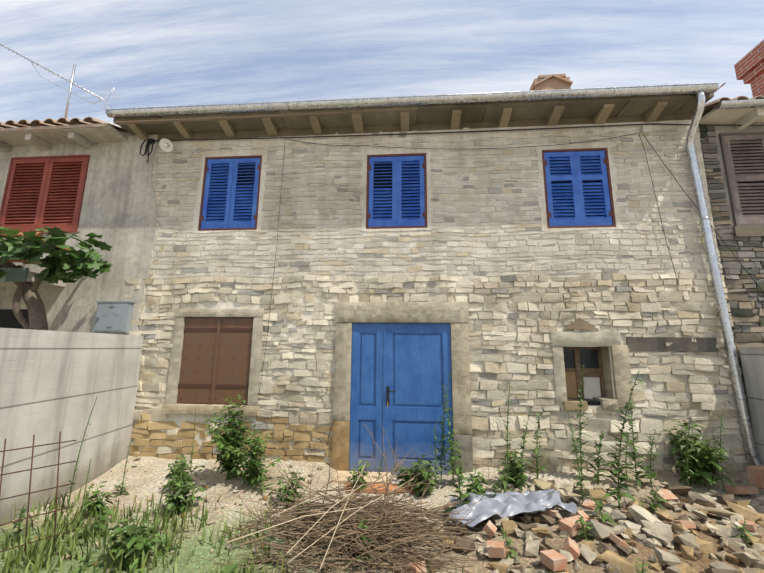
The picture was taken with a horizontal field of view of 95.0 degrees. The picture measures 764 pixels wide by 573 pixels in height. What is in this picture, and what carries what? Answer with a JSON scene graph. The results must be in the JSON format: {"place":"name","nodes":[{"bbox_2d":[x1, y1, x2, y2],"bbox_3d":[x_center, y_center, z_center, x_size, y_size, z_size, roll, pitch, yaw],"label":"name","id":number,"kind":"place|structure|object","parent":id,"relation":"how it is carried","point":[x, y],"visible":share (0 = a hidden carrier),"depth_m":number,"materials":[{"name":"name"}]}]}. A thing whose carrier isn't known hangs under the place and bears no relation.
{"place":"outdoors","nodes":[
{"label":"outdoors","id":0,"kind":"place"},
{"bbox_2d":[0,134,157,451],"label":"neighbouring house wall","id":1,"kind":"structure","parent":0,"point":[119,211],"depth_m":5.22,"materials":[{"name":"grey paint"}]},
{"bbox_2d":[0,309,28,328],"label":"dark house doorway","id":2,"kind":"structure","parent":1,"relation":"in","point":[8,319],"depth_m":5.09,"materials":[{"name":"black"}]},
{"bbox_2d":[0,268,65,286],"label":"house canopy","id":3,"kind":"object","parent":1,"relation":"attached to","point":[11,277],"visible":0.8,"depth_m":4.62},
{"bbox_2d":[0,154,89,233],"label":"window shutters","id":4,"kind":"object","parent":1,"relation":"attached to","point":[43,191],"visible":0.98,"depth_m":5.43,"materials":[{"name":"red wood"}]},
{"bbox_2d":[0,124,127,151],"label":"house eave","id":5,"kind":"object","parent":1,"relation":"attached to","point":[85,138],"visible":0.95,"depth_m":5.35,"materials":[{"name":"beige concrete"}]},
{"bbox_2d":[93,301,134,332],"bbox_3d":[-3.782,0.426,4.927,0.520,0.440,0.100,0,-10,5],"label":"meter box","id":6,"kind":"object","parent":1,"relation":"attached to","point":[113,316],"visible":1,"depth_m":4.89,"materials":[{"name":"grey metal"}]},
{"bbox_2d":[0,456,763,572],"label":"yard ground","id":7,"kind":"structure","parent":0,"point":[139,482],"depth_m":3.23,"materials":[{"name":"beige gravel"}]},
{"bbox_2d":[0,431,76,553],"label":"wire mesh","id":8,"kind":"object","parent":7,"relation":"on","point":[29,493],"visible":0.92,"depth_m":2.72,"materials":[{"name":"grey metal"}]},
{"bbox_2d":[0,485,465,572],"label":"grass patch","id":9,"kind":"object","parent":7,"relation":"on","point":[29,560],"depth_m":2.74,"materials":[{"name":"green plant"}]},
{"bbox_2d":[196,415,520,572],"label":"dry brush branches","id":10,"kind":"object","parent":7,"relation":"on","point":[382,520],"visible":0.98,"depth_m":2.63,"materials":[{"name":"brown plant"}]},
{"bbox_2d":[332,470,413,493],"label":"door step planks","id":11,"kind":"object","parent":7,"relation":"on","point":[373,477],"depth_m":3.98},
{"bbox_2d":[0,365,754,572],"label":"weeds","id":12,"kind":"object","parent":7,"relation":"on","point":[698,464],"visible":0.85,"depth_m":3.70,"materials":[{"name":"green plant"}]},
{"bbox_2d":[14,457,763,572],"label":"rubble stones","id":13,"kind":"object","parent":7,"relation":"on","point":[656,529],"visible":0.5,"depth_m":2.78,"materials":[{"name":"beige stone"}]},
{"bbox_2d":[449,489,576,526],"bbox_3d":[1.160,1.968,3.206,1.216,0.146,0.522,2,-10,-8],"label":"plastic sheet","id":14,"kind":"object","parent":13,"relation":"on","point":[508,503],"visible":0.96,"depth_m":3.10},
{"bbox_2d":[402,465,763,572],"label":"bricks","id":15,"kind":"object","parent":7,"relation":"on","point":[553,560],"visible":0.81,"depth_m":2.81,"materials":[{"name":"orange brick"}]},
{"bbox_2d":[0,0,763,346],"label":"sky","id":16,"kind":"structure","parent":0,"point":[154,53],"materials":[{"name":"blue"}]},
{"bbox_2d":[124,120,751,476],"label":"house wall","id":17,"kind":"structure","parent":0,"point":[706,399],"depth_m":4.65,"materials":[{"name":"beige stone"}]},
{"bbox_2d":[159,138,172,151],"bbox_3d":[-3.220,-2.110,5.274,0.186,0.158,0.213,0,-10,5],"label":"wall lamp","id":18,"kind":"object","parent":17,"relation":"attached to","point":[166,145],"visible":1,"depth_m":5.24,"materials":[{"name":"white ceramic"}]},
{"bbox_2d":[161,309,264,415],"bbox_3d":[-2.251,1.017,4.833,1.320,1.400,0.292,0,-10,5],"label":"window frame","id":19,"kind":"object","parent":17,"relation":"attached to","point":[171,405],"visible":0.75,"depth_m":4.72,"materials":[{"name":"beige stone"}]},
{"bbox_2d":[177,318,253,404],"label":"window shutters","id":20,"kind":"object","parent":19,"relation":"attached to","point":[216,360],"depth_m":4.76,"materials":[{"name":"brown wood"}]},
{"bbox_2d":[193,150,266,232],"bbox_3d":[-2.240,-1.415,5.226,1.077,1.310,0.086,0,-10,5],"label":"window frame","id":21,"kind":"object","parent":17,"relation":"attached to","point":[263,153],"visible":0.73,"depth_m":5.20,"materials":[{"name":"beige stone"}]},
{"bbox_2d":[198,155,261,230],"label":"window shutters","id":22,"kind":"object","parent":17,"relation":"attached to","point":[230,193],"depth_m":5.20,"materials":[{"name":"blue wood"}]},
{"bbox_2d":[360,147,432,231],"bbox_3d":[0.205,-1.390,5.021,1.042,1.279,0.086,0,-10,5],"label":"window frame","id":23,"kind":"object","parent":17,"relation":"attached to","point":[379,151],"visible":0.65,"depth_m":5.00,"materials":[{"name":"beige stone"}]},
{"bbox_2d":[171,120,691,149],"bbox_3d":[0.477,-2.185,5.108,7.710,0.241,0.026,0,-10,5],"label":"eave plaster band","id":24,"kind":"object","parent":17,"relation":"attached to","point":[205,144],"visible":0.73,"depth_m":5.07,"materials":[{"name":"beige paint"}]},
{"bbox_2d":[536,141,623,231],"bbox_3d":[2.668,-1.364,4.814,1.072,1.303,0.086,0,-10,5],"label":"window frame","id":25,"kind":"object","parent":17,"relation":"attached to","point":[613,175],"visible":0.69,"depth_m":4.78,"materials":[{"name":"beige stone"}]},
{"bbox_2d":[550,318,718,409],"bbox_3d":[3.126,0.971,4.452,1.960,1.120,0.391,0,-10,5],"label":"stone window frame","id":26,"kind":"object","parent":17,"relation":"attached to","point":[620,359],"visible":0.79,"depth_m":4.33,"materials":[{"name":"beige stone"}]},
{"bbox_2d":[563,346,605,405],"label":"small window","id":27,"kind":"structure","parent":26,"relation":"attached to","point":[576,359],"depth_m":4.57,"materials":[{"name":"brown wood"}]},
{"bbox_2d":[131,119,746,474],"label":"stones","id":28,"kind":"object","parent":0,"point":[178,419],"visible":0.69,"depth_m":4.71,"materials":[{"name":"beige stone"}]},
{"bbox_2d":[529,74,572,90],"bbox_3d":[3.026,-3.147,6.356,0.664,1.130,0.600,0,-10,5],"label":"chimney","id":29,"kind":"object","parent":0,"point":[552,82],"visible":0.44,"depth_m":6.17,"materials":[{"name":"orange brick"}]},
{"bbox_2d":[699,107,763,436],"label":"neighbouring house wall","id":30,"kind":"structure","parent":0,"point":[742,311],"depth_m":4.42,"materials":[{"name":"grey stone"}]},
{"bbox_2d":[718,131,763,225],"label":"grey house shutters","id":31,"kind":"object","parent":30,"relation":"attached to","point":[743,156],"visible":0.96,"depth_m":4.63,"materials":[{"name":"wood"}]},
{"bbox_2d":[731,226,763,236],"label":"window sill","id":32,"kind":"structure","parent":30,"relation":"attached to","point":[748,231],"depth_m":4.47,"materials":[{"name":"beige stone"}]},
{"bbox_2d":[699,99,763,129],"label":"eave","id":33,"kind":"object","parent":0,"point":[745,113],"visible":0.79,"depth_m":4.56,"materials":[{"name":"beige concrete"}]},
{"label":"ground surface","id":34,"kind":"structure","parent":0,"visible":0},
{"bbox_2d":[0,227,112,329],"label":"fig tree","id":35,"kind":"object","parent":34,"relation":"on","point":[32,247],"visible":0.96,"depth_m":4.53,"materials":[{"name":"green plant"}]},
{"bbox_2d":[0,117,130,135],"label":"house roof","id":36,"kind":"structure","parent":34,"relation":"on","point":[48,123],"depth_m":5.23,"materials":[{"name":"orange tile"}]},
{"bbox_2d":[0,43,120,117],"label":"tv antenna","id":37,"kind":"object","parent":36,"relation":"attached to","point":[70,88],"visible":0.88,"depth_m":7.01,"materials":[{"name":"silver metal"}]},
{"bbox_2d":[0,328,143,526],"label":"concrete wall","id":38,"kind":"structure","parent":34,"relation":"on","point":[53,384],"depth_m":3.58,"materials":[{"name":"grey concrete"}]},
{"bbox_2d":[113,106,486,124],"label":"house roof","id":39,"kind":"structure","parent":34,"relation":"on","point":[153,121],"depth_m":5.06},
{"bbox_2d":[366,153,426,228],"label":"window shutters","id":40,"kind":"object","parent":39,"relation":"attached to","point":[396,192],"depth_m":5.00,"materials":[{"name":"blue wood"}]},
{"bbox_2d":[331,302,472,472],"bbox_3d":[0.252,1.429,4.555,1.760,2.445,0.292,0,-10,5],"label":"door frame","id":41,"kind":"object","parent":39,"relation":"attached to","point":[455,315],"visible":0.77,"depth_m":4.52,"materials":[{"name":"beige stone"}]},
{"bbox_2d":[349,323,453,474],"bbox_3d":[0.240,1.401,4.469,1.300,1.870,0.103,0,-10,5],"label":"double door","id":42,"kind":"structure","parent":41,"relation":"in","point":[400,372],"depth_m":4.48,"materials":[{"name":"blue wood"}]},
{"bbox_2d":[113,93,713,141],"bbox_3d":[0.185,-2.371,5.015,8.276,0.209,0.420,0,-10,5],"label":"roof eave","id":43,"kind":"object","parent":39,"relation":"attached to","point":[645,109],"visible":0.77,"depth_m":4.96,"materials":[{"name":"brown wood"}]},
{"bbox_2d":[105,83,763,465],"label":"gutter and downpipe","id":44,"kind":"object","parent":39,"relation":"attached to","point":[699,89],"visible":0.98,"depth_m":4.55,"materials":[{"name":"grey metal"}]},
{"bbox_2d":[139,123,763,391],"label":"cables","id":45,"kind":"object","parent":39,"relation":"attached to","point":[645,129],"visible":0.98,"depth_m":4.93,"materials":[{"name":"black plastic"},{"name":"grey plastic"}]},
{"bbox_2d":[542,148,615,227],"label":"window shutters","id":46,"kind":"object","parent":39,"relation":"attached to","point":[578,188],"depth_m":4.79,"materials":[{"name":"blue wood"}]},
{"bbox_2d":[702,96,763,116],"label":"house roof","id":47,"kind":"structure","parent":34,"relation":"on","point":[711,105],"depth_m":4.56,"materials":[{"name":"tile"}]},
{"bbox_2d":[734,40,763,96],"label":"brick chimney","id":48,"kind":"object","parent":47,"relation":"on","point":[749,67],"visible":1,"depth_m":6.99,"materials":[{"name":"red brick"}]},
{"bbox_2d":[739,348,763,464],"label":"concrete wall","id":49,"kind":"structure","parent":34,"relation":"on","point":[752,360],"depth_m":4.02,"materials":[{"name":"grey concrete"}]}
]}

